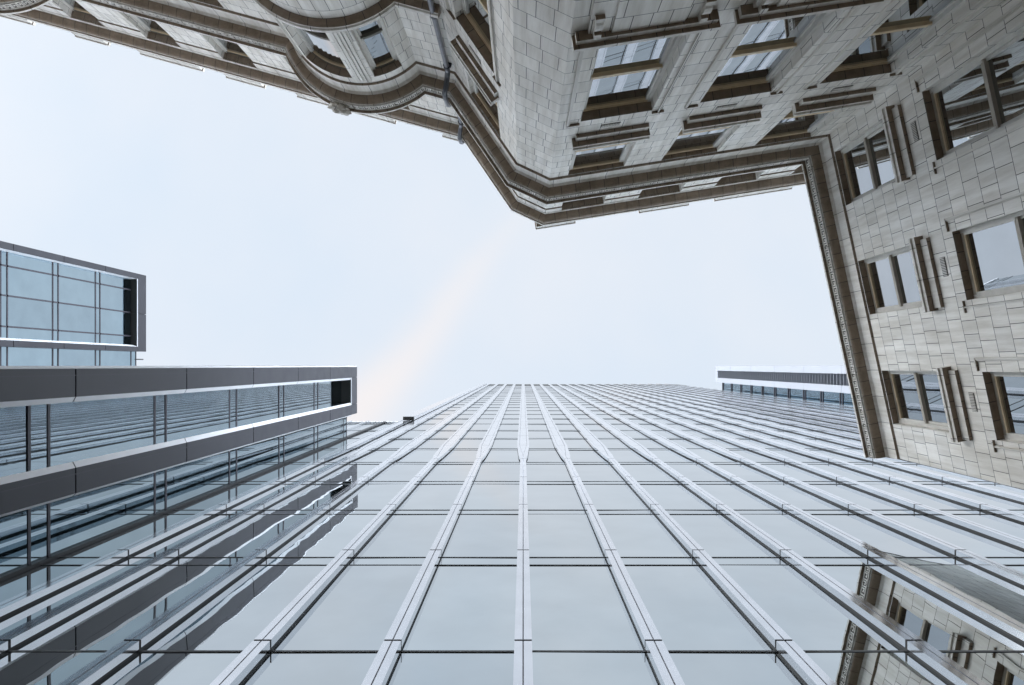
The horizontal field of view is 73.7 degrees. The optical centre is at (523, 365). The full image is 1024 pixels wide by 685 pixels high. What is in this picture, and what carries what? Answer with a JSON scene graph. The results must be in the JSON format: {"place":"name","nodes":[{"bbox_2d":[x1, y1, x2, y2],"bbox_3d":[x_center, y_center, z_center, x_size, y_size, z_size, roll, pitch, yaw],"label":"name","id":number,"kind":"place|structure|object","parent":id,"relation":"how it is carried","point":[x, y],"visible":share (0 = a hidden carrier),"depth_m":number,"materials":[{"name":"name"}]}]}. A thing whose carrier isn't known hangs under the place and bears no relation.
{"place":"outdoors","nodes":[
{"label":"outdoors","id":0,"kind":"place"},
{"bbox_2d":[0,17,844,420],"label":"sky","id":1,"kind":"structure","parent":0,"point":[270,225],"materials":[{"name":"white"}]},
{"label":"ground","id":2,"kind":"structure","parent":0,"visible":0},
{"bbox_2d":[0,241,145,365],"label":"setback office","id":3,"kind":"structure","parent":2,"relation":"on","point":[57,310],"depth_m":39.60,"materials":[{"name":"black metal"}]},
{"bbox_2d":[8,252,57,274],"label":"window pane","id":4,"kind":"structure","parent":3,"relation":"in","point":[16,260],"depth_m":36.86,"materials":[{"name":"blue glass"}]},
{"bbox_2d":[8,267,57,301],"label":"window pane","id":5,"kind":"structure","parent":3,"relation":"in","point":[22,283],"depth_m":36.86,"materials":[{"name":"blue glass"}]},
{"bbox_2d":[8,297,57,329],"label":"window pane","id":6,"kind":"structure","parent":3,"relation":"in","point":[21,312],"depth_m":36.86,"materials":[{"name":"blue glass"}]},
{"bbox_2d":[8,328,57,342],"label":"window pane","id":7,"kind":"structure","parent":3,"relation":"in","point":[17,333],"depth_m":36.86,"materials":[{"name":"blue glass"}]},
{"bbox_2d":[8,347,57,365],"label":"window pane","id":8,"kind":"structure","parent":3,"relation":"in","point":[17,356],"depth_m":36.86,"materials":[{"name":"blue glass"}]},
{"bbox_2d":[59,264,98,282],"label":"window pane","id":9,"kind":"structure","parent":3,"relation":"in","point":[64,270],"depth_m":40.76,"materials":[{"name":"blue glass"}]},
{"bbox_2d":[59,277,98,306],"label":"window pane","id":10,"kind":"structure","parent":3,"relation":"in","point":[71,291],"depth_m":40.76,"materials":[{"name":"blue glass"}]},
{"bbox_2d":[59,304,98,332],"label":"window pane","id":11,"kind":"structure","parent":3,"relation":"in","point":[71,318],"depth_m":40.76,"materials":[{"name":"blue glass"}]},
{"bbox_2d":[59,349,98,365],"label":"window pane","id":12,"kind":"structure","parent":3,"relation":"in","point":[67,357],"depth_m":40.67,"materials":[{"name":"blue glass"}]},
{"bbox_2d":[101,350,129,365],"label":"window pane","id":13,"kind":"structure","parent":3,"relation":"in","point":[108,358],"depth_m":44.46,"materials":[{"name":"blue glass"}]},
{"bbox_2d":[101,285,130,311],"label":"window pane","id":14,"kind":"structure","parent":3,"relation":"in","point":[114,298],"depth_m":44.46,"materials":[{"name":"blue glass"}]},
{"bbox_2d":[101,309,130,334],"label":"window pane","id":15,"kind":"structure","parent":3,"relation":"in","point":[112,322],"depth_m":44.46,"materials":[{"name":"blue glass"}]},
{"bbox_2d":[0,382,1023,684],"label":"glass tower","id":16,"kind":"structure","parent":2,"relation":"on","point":[578,534],"depth_m":11.18,"materials":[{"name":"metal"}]},
{"bbox_2d":[0,566,79,601],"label":"window pane","id":17,"kind":"structure","parent":16,"relation":"in","point":[12,587],"depth_m":10.49,"materials":[{"name":"blue glass"}]},
{"bbox_2d":[0,652,104,684],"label":"window pane","id":18,"kind":"structure","parent":16,"relation":"in","point":[16,668],"depth_m":7.45,"materials":[{"name":"glass"}]},
{"bbox_2d":[0,565,136,635],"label":"window pane","id":19,"kind":"structure","parent":16,"relation":"in","point":[12,621],"depth_m":9.63,"materials":[{"name":"glass"}]},
{"bbox_2d":[12,565,231,649],"bbox_3d":[-5.250,3.283,9.540,1.500,3.400,0.002,0,-90,0],"label":"window pane","id":20,"kind":"structure","parent":16,"relation":"in","point":[107,622],"depth_m":9.13,"materials":[{"name":"glass"}]},
{"bbox_2d":[65,514,194,556],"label":"window pane","id":21,"kind":"structure","parent":16,"relation":"in","point":[111,544],"depth_m":13.14,"materials":[{"name":"glass"}]},
{"bbox_2d":[95,653,239,684],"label":"window pane","id":22,"kind":"structure","parent":16,"relation":"in","point":[142,668],"depth_m":7.38,"materials":[{"name":"glass"}]},
{"bbox_2d":[129,515,232,556],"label":"window pane","id":23,"kind":"structure","parent":16,"relation":"in","point":[166,544],"depth_m":13.06,"materials":[{"name":"glass"}]},
{"bbox_2d":[177,484,260,509],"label":"window pane","id":24,"kind":"structure","parent":16,"relation":"in","point":[210,501],"depth_m":17.02,"materials":[{"name":"grey glass"}]},
{"bbox_2d":[142,565,326,649],"bbox_3d":[-3.750,3.283,9.540,1.500,3.400,0.002,0,-90,0],"label":"window pane","id":25,"kind":"structure","parent":16,"relation":"in","point":[231,619],"depth_m":9.13,"materials":[{"name":"glass"}]},
{"bbox_2d":[180,514,305,556],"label":"window pane","id":26,"kind":"structure","parent":16,"relation":"in","point":[240,540],"depth_m":13.13,"materials":[{"name":"glass"}]},
{"bbox_2d":[227,484,292,509],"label":"window pane","id":27,"kind":"structure","parent":16,"relation":"in","point":[258,498],"depth_m":17.02,"materials":[{"name":"grey glass"}]},
{"bbox_2d":[264,484,349,509],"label":"window pane","id":28,"kind":"structure","parent":16,"relation":"in","point":[311,496],"depth_m":17.02,"materials":[{"name":"glass"}]},
{"bbox_2d":[240,653,376,684],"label":"window pane","id":29,"kind":"structure","parent":16,"relation":"in","point":[275,668],"depth_m":7.39,"materials":[{"name":"blue glass"}]},
{"bbox_2d":[267,514,376,556],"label":"window pane","id":30,"kind":"structure","parent":16,"relation":"in","point":[326,536],"depth_m":13.14,"materials":[{"name":"glass"}]},
{"bbox_2d":[272,565,421,649],"bbox_3d":[-2.250,3.283,9.540,1.500,3.400,0.007,0,-90,0],"label":"window pane","id":31,"kind":"structure","parent":16,"relation":"in","point":[357,610],"depth_m":9.13,"materials":[{"name":"glass"}]},
{"bbox_2d":[316,464,378,480],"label":"window pane","id":32,"kind":"structure","parent":16,"relation":"in","point":[348,472],"depth_m":21.02,"materials":[{"name":"glass"}]},
{"bbox_2d":[331,484,405,509],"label":"window pane","id":33,"kind":"structure","parent":16,"relation":"in","point":[369,496],"depth_m":17.03,"materials":[{"name":"glass"}]},
{"bbox_2d":[369,464,425,480],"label":"window pane","id":34,"kind":"structure","parent":16,"relation":"in","point":[394,472],"depth_m":21.02,"materials":[{"name":"glass"}]},
{"bbox_2d":[354,515,446,556],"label":"window pane","id":35,"kind":"structure","parent":16,"relation":"in","point":[399,535],"depth_m":13.06,"materials":[{"name":"glass"}]},
{"bbox_2d":[396,484,462,509],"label":"window pane","id":36,"kind":"structure","parent":16,"relation":"in","point":[424,496],"depth_m":17.02,"materials":[{"name":"grey glass"}]},
{"bbox_2d":[421,464,472,480],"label":"window pane","id":37,"kind":"structure","parent":16,"relation":"in","point":[440,472],"depth_m":21.02,"materials":[{"name":"glass"}]},
{"bbox_2d":[386,652,513,684],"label":"window pane","id":38,"kind":"structure","parent":16,"relation":"in","point":[410,668],"depth_m":7.39,"materials":[{"name":"glass"}]},
{"bbox_2d":[438,450,477,461],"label":"window pane","id":39,"kind":"structure","parent":16,"relation":"in","point":[454,455],"depth_m":24.73,"materials":[{"name":"glass"}]},
{"bbox_2d":[401,566,516,649],"bbox_3d":[-0.750,3.283,9.540,1.500,3.400,0.008,0,-90,0],"label":"window pane","id":40,"kind":"structure","parent":16,"relation":"in","point":[461,607],"depth_m":9.12,"materials":[{"name":"glass"}]},
{"bbox_2d":[441,514,517,556],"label":"window pane","id":41,"kind":"structure","parent":16,"relation":"in","point":[472,535],"depth_m":13.06,"materials":[{"name":"glass"}]},
{"bbox_2d":[461,484,518,509],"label":"window pane","id":42,"kind":"structure","parent":16,"relation":"in","point":[480,496],"depth_m":17.03,"materials":[{"name":"glass"}]},
{"bbox_2d":[474,464,519,480],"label":"window pane","id":43,"kind":"structure","parent":16,"relation":"in","point":[486,472],"depth_m":21.02,"materials":[{"name":"clear glass"}]},
{"bbox_2d":[482,450,519,461],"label":"window pane","id":44,"kind":"structure","parent":16,"relation":"in","point":[493,455],"depth_m":24.73,"materials":[{"name":"glass"}]},
{"bbox_2d":[526,450,563,461],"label":"window pane","id":45,"kind":"structure","parent":16,"relation":"in","point":[533,455],"depth_m":24.73,"materials":[{"name":"blue glass"}]},
{"bbox_2d":[526,464,572,480],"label":"window pane","id":46,"kind":"structure","parent":16,"relation":"in","point":[535,472],"depth_m":21.02,"materials":[{"name":"glass"}]},
{"bbox_2d":[527,484,584,509],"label":"window pane","id":47,"kind":"structure","parent":16,"relation":"in","point":[539,496],"depth_m":17.02,"materials":[{"name":"grey glass"}]},
{"bbox_2d":[528,514,604,556],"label":"window pane","id":48,"kind":"structure","parent":16,"relation":"in","point":[550,535],"depth_m":13.14,"materials":[{"name":"glass"}]},
{"bbox_2d":[530,566,645,649],"bbox_3d":[0.750,3.283,9.540,1.500,3.400,0.008,0,-90,0],"label":"window pane","id":49,"kind":"structure","parent":16,"relation":"in","point":[573,607],"depth_m":9.12,"materials":[{"name":"glass"}]},
{"bbox_2d":[569,450,607,461],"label":"window pane","id":50,"kind":"structure","parent":16,"relation":"in","point":[575,455],"depth_m":24.72,"materials":[{"name":"glass"}]},
{"bbox_2d":[532,652,659,684],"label":"window pane","id":51,"kind":"structure","parent":16,"relation":"in","point":[549,668],"depth_m":7.40,"materials":[{"name":"glass"}]},
{"bbox_2d":[573,464,624,480],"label":"window pane","id":52,"kind":"structure","parent":16,"relation":"in","point":[586,472],"depth_m":21.01,"materials":[{"name":"glass"}]},
{"bbox_2d":[583,484,650,509],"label":"window pane","id":53,"kind":"structure","parent":16,"relation":"in","point":[603,496],"depth_m":17.02,"materials":[{"name":"glass"}]},
{"bbox_2d":[599,514,691,556],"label":"window pane","id":54,"kind":"structure","parent":16,"relation":"in","point":[632,535],"depth_m":13.06,"materials":[{"name":"glass"}]},
{"bbox_2d":[620,464,677,480],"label":"window pane","id":55,"kind":"structure","parent":16,"relation":"in","point":[640,472],"depth_m":21.01,"materials":[{"name":"glass"}]},
{"bbox_2d":[326,386,1023,572],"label":"window pane","id":56,"kind":"structure","parent":16,"relation":"in","point":[481,424],"depth_m":38.88,"materials":[{"name":"glass"}]},
{"bbox_2d":[640,484,716,509],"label":"window pane","id":57,"kind":"structure","parent":16,"relation":"in","point":[671,497],"depth_m":17.02,"materials":[{"name":"grey glass"}]},
{"bbox_2d":[667,464,728,480],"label":"window pane","id":58,"kind":"structure","parent":16,"relation":"in","point":[694,472],"depth_m":21.02,"materials":[{"name":"glass"}]},
{"bbox_2d":[625,566,774,649],"bbox_3d":[2.250,3.283,9.540,1.500,3.400,0.003,0,-90,0],"label":"window pane","id":59,"kind":"structure","parent":16,"relation":"in","point":[687,608],"depth_m":9.12,"materials":[{"name":"glass"}]},
{"bbox_2d":[670,515,779,556],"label":"window pane","id":60,"kind":"structure","parent":16,"relation":"in","point":[719,536],"depth_m":13.06,"materials":[{"name":"glass"}]},
{"bbox_2d":[669,652,805,684],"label":"window pane","id":61,"kind":"structure","parent":16,"relation":"in","point":[693,668],"depth_m":7.39,"materials":[{"name":"glass"}]},
{"bbox_2d":[696,484,781,509],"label":"window pane","id":62,"kind":"structure","parent":16,"relation":"in","point":[734,496],"depth_m":17.02,"materials":[{"name":"grey glass"}]},
{"bbox_2d":[714,464,781,480],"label":"window pane","id":63,"kind":"structure","parent":16,"relation":"in","point":[745,472],"depth_m":21.02,"materials":[{"name":"glass"}]},
{"bbox_2d":[761,464,834,480],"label":"window pane","id":64,"kind":"structure","parent":16,"relation":"in","point":[795,472],"depth_m":21.02,"materials":[{"name":"glass"}]},
{"bbox_2d":[753,484,846,509],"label":"window pane","id":65,"kind":"structure","parent":16,"relation":"in","point":[801,499],"depth_m":17.03,"materials":[{"name":"glass"}]},
{"bbox_2d":[740,514,865,556],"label":"window pane","id":66,"kind":"structure","parent":16,"relation":"in","point":[799,536],"depth_m":13.14,"materials":[{"name":"clear glass"}]},
{"bbox_2d":[720,565,903,649],"bbox_3d":[3.750,3.283,9.540,1.500,3.400,0.012,0,-90,0],"label":"window pane","id":67,"kind":"structure","parent":16,"relation":"in","point":[814,619],"depth_m":9.13,"materials":[{"name":"glass"}]},
{"bbox_2d":[808,464,886,480],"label":"window pane","id":68,"kind":"structure","parent":16,"relation":"in","point":[854,475],"depth_m":21.02,"materials":[{"name":"clear glass"}]},
{"bbox_2d":[809,484,912,509],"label":"window pane","id":69,"kind":"structure","parent":16,"relation":"in","point":[864,499],"depth_m":17.02,"materials":[{"name":"grey glass"}]},
{"bbox_2d":[805,652,951,684],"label":"window pane","id":70,"kind":"structure","parent":16,"relation":"in","point":[844,668],"depth_m":7.40,"materials":[{"name":"glass"}]},
{"bbox_2d":[813,515,953,556],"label":"window pane","id":71,"kind":"structure","parent":16,"relation":"in","point":[894,543],"depth_m":13.06,"materials":[{"name":"glass"}]},
{"bbox_2d":[855,464,938,480],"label":"window pane","id":72,"kind":"structure","parent":16,"relation":"in","point":[895,472],"depth_m":21.02,"materials":[{"name":"glass"}]},
{"bbox_2d":[816,566,1023,649],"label":"window pane","id":73,"kind":"structure","parent":16,"relation":"in","point":[940,623],"depth_m":9.12,"materials":[{"name":"grey glass"}]},
{"bbox_2d":[866,484,977,509],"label":"window pane","id":74,"kind":"structure","parent":16,"relation":"in","point":[933,501],"depth_m":17.03,"materials":[{"name":"glass"}]},
{"bbox_2d":[902,464,987,480],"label":"window pane","id":75,"kind":"structure","parent":16,"relation":"in","point":[919,466],"depth_m":21.02,"materials":[{"name":"glass"}]},
{"bbox_2d":[884,515,1023,556],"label":"window pane","id":76,"kind":"structure","parent":16,"relation":"in","point":[982,545],"depth_m":13.13,"materials":[{"name":"glass"}]},
{"bbox_2d":[910,565,1023,623],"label":"window pane","id":77,"kind":"structure","parent":16,"relation":"in","point":[1005,596],"depth_m":10.19,"materials":[{"name":"grey glass"}]},
{"bbox_2d":[922,484,1023,509],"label":"window pane","id":78,"kind":"structure","parent":16,"relation":"in","point":[1007,504],"depth_m":17.15,"materials":[{"name":"glass"}]},
{"bbox_2d":[942,652,1023,684],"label":"window pane","id":79,"kind":"structure","parent":16,"relation":"in","point":[994,668],"depth_m":7.48,"materials":[{"name":"grey glass"}]},
{"bbox_2d":[955,514,1023,538],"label":"window pane","id":80,"kind":"structure","parent":16,"relation":"in","point":[1006,525],"depth_m":14.22,"materials":[{"name":"glass"}]},
{"bbox_2d":[0,0,1023,488],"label":"stone building","id":81,"kind":"structure","parent":2,"relation":"on","point":[888,134],"depth_m":12.89,"materials":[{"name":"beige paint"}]},
{"bbox_2d":[294,27,346,69],"bbox_3d":[-4.280,-6.850,14.125,1.035,2.350,0.225,24,-90,0],"label":"window","id":82,"kind":"structure","parent":81,"relation":"in","point":[318,43],"depth_m":14.60,"materials":[{"name":"grey glass"}]},
{"bbox_2d":[353,18,397,69],"bbox_3d":[-3.107,-6.806,14.125,0.607,2.350,0.173,-22,-90,0],"label":"window","id":83,"kind":"structure","parent":81,"relation":"in","point":[373,38],"depth_m":14.36,"materials":[{"name":"grey glass"}]},
{"bbox_2d":[445,0,500,86],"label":"window","id":84,"kind":"structure","parent":81,"relation":"in","point":[476,11],"depth_m":11.63,"materials":[{"name":"beige paint"}]},
{"bbox_2d":[449,35,498,126],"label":"window","id":85,"kind":"structure","parent":81,"relation":"in","point":[483,87],"depth_m":12.99,"materials":[{"name":"beige paint"}]},
{"bbox_2d":[569,123,649,170],"bbox_3d":[1.649,-4.497,14.160,1.487,2.740,0.510,-9,-90,0],"label":"window","id":86,"kind":"structure","parent":81,"relation":"in","point":[609,146],"depth_m":13.08,"materials":[{"name":"beige paint"}]},
{"bbox_2d":[566,0,720,127],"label":"window","id":87,"kind":"structure","parent":81,"relation":"in","point":[636,41],"depth_m":8.90,"materials":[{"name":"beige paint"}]},
{"bbox_2d":[665,105,761,154],"bbox_3d":[3.764,-4.853,14.160,1.490,2.740,0.554,-9,-90,0],"label":"window","id":88,"kind":"structure","parent":81,"relation":"in","point":[704,131],"depth_m":13.08,"materials":[{"name":"beige paint"}]},
{"bbox_2d":[684,0,883,108],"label":"window","id":89,"kind":"structure","parent":81,"relation":"in","point":[779,28],"depth_m":10.39,"materials":[{"name":"beige paint"}]},
{"bbox_2d":[761,87,875,139],"bbox_3d":[5.895,-5.190,14.160,1.495,2.740,0.555,-9,-90,0],"label":"window","id":90,"kind":"structure","parent":81,"relation":"in","point":[806,115],"depth_m":13.08,"materials":[{"name":"beige paint"}]},
{"bbox_2d":[840,104,915,201],"bbox_3d":[7.340,-4.286,14.160,0.655,2.740,1.450,-12,-90,0],"label":"window","id":91,"kind":"structure","parent":81,"relation":"in","point":[882,156],"depth_m":14.15,"materials":[{"name":"beige paint"}]},
{"bbox_2d":[803,0,992,90],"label":"ledge","id":92,"kind":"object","parent":81,"relation":"in","point":[914,19],"depth_m":10.87,"materials":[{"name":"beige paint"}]},
{"bbox_2d":[864,236,943,312],"bbox_3d":[7.875,-1.800,14.160,0.654,2.740,1.445,-12,-90,0],"label":"window","id":93,"kind":"structure","parent":81,"relation":"in","point":[906,277],"depth_m":14.17,"materials":[{"name":"beige paint"}]},
{"bbox_2d":[888,366,972,441],"bbox_3d":[8.410,0.688,14.160,0.654,2.740,1.445,-12,-90,0],"label":"window","id":94,"kind":"structure","parent":81,"relation":"in","point":[932,399],"depth_m":14.15,"materials":[{"name":"beige paint"}]},
{"bbox_2d":[913,0,1023,173],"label":"window","id":95,"kind":"structure","parent":81,"relation":"in","point":[985,96],"depth_m":10.95,"materials":[{"name":"beige paint"}]},
{"bbox_2d":[943,191,1023,312],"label":"window","id":96,"kind":"structure","parent":81,"relation":"in","point":[993,249],"depth_m":11.42,"materials":[{"name":"beige paint"}]},
{"bbox_2d":[973,357,1023,452],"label":"window","id":97,"kind":"structure","parent":81,"relation":"in","point":[1008,386],"depth_m":11.84,"materials":[{"name":"beige paint"}]},
{"bbox_2d":[715,366,852,404],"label":"louvred office","id":98,"kind":"structure","parent":2,"relation":"on","point":[829,384],"depth_m":68.94,"materials":[{"name":"grey metal"}]},
{"label":"alley pavement","id":99,"kind":"structure","parent":0,"visible":0},
{"bbox_2d":[0,365,356,575],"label":"office block","id":100,"kind":"structure","parent":99,"relation":"on","point":[87,453],"depth_m":13.76,"materials":[{"name":"black metal"}]},
{"bbox_2d":[0,406,26,471],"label":"window pane","id":101,"kind":"structure","parent":100,"relation":"in","point":[13,420],"depth_m":10.73,"materials":[{"name":"blue glass"}]},
{"bbox_2d":[0,510,26,575],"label":"window pane","id":102,"kind":"structure","parent":100,"relation":"in","point":[13,527],"depth_m":10.73,"materials":[{"name":"blue glass"}]},
{"bbox_2d":[51,396,153,460],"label":"window pane","id":103,"kind":"structure","parent":100,"relation":"in","point":[79,428],"depth_m":12.91,"materials":[{"name":"blue glass"}]},
{"bbox_2d":[51,473,153,554],"bbox_3d":[-8.010,2.712,13.178,0.007,3.315,1.125,0,-90,0],"label":"window pane","id":104,"kind":"structure","parent":100,"relation":"in","point":[77,519],"depth_m":12.91,"materials":[{"name":"blue glass"}]},
{"bbox_2d":[167,390,228,437],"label":"window pane","id":105,"kind":"structure","parent":100,"relation":"in","point":[187,413],"depth_m":16.74,"materials":[{"name":"blue glass"}]},
{"bbox_2d":[167,451,228,508],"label":"window pane","id":106,"kind":"structure","parent":100,"relation":"in","point":[185,482],"depth_m":16.74,"materials":[{"name":"blue glass"}]},
{"bbox_2d":[237,386,277,423],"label":"window pane","id":107,"kind":"structure","parent":100,"relation":"in","point":[255,403],"depth_m":20.51,"materials":[{"name":"blue glass"}]},
{"bbox_2d":[237,437,278,480],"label":"window pane","id":108,"kind":"structure","parent":100,"relation":"in","point":[252,459],"depth_m":20.58,"materials":[{"name":"blue glass"}]},
{"bbox_2d":[285,383,313,413],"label":"window pane","id":109,"kind":"structure","parent":100,"relation":"in","point":[298,397],"depth_m":24.39,"materials":[{"name":"blue glass"}]},
{"bbox_2d":[285,427,313,460],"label":"window pane","id":110,"kind":"structure","parent":100,"relation":"in","point":[297,443],"depth_m":24.44,"materials":[{"name":"blue glass"}]},
{"bbox_2d":[318,380,340,406],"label":"window pane","id":111,"kind":"structure","parent":100,"relation":"in","point":[329,393],"depth_m":28.23,"materials":[{"name":"blue glass"}]},
{"bbox_2d":[318,419,340,447],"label":"window pane","id":112,"kind":"structure","parent":100,"relation":"in","point":[329,432],"depth_m":28.23,"materials":[{"name":"blue glass"}]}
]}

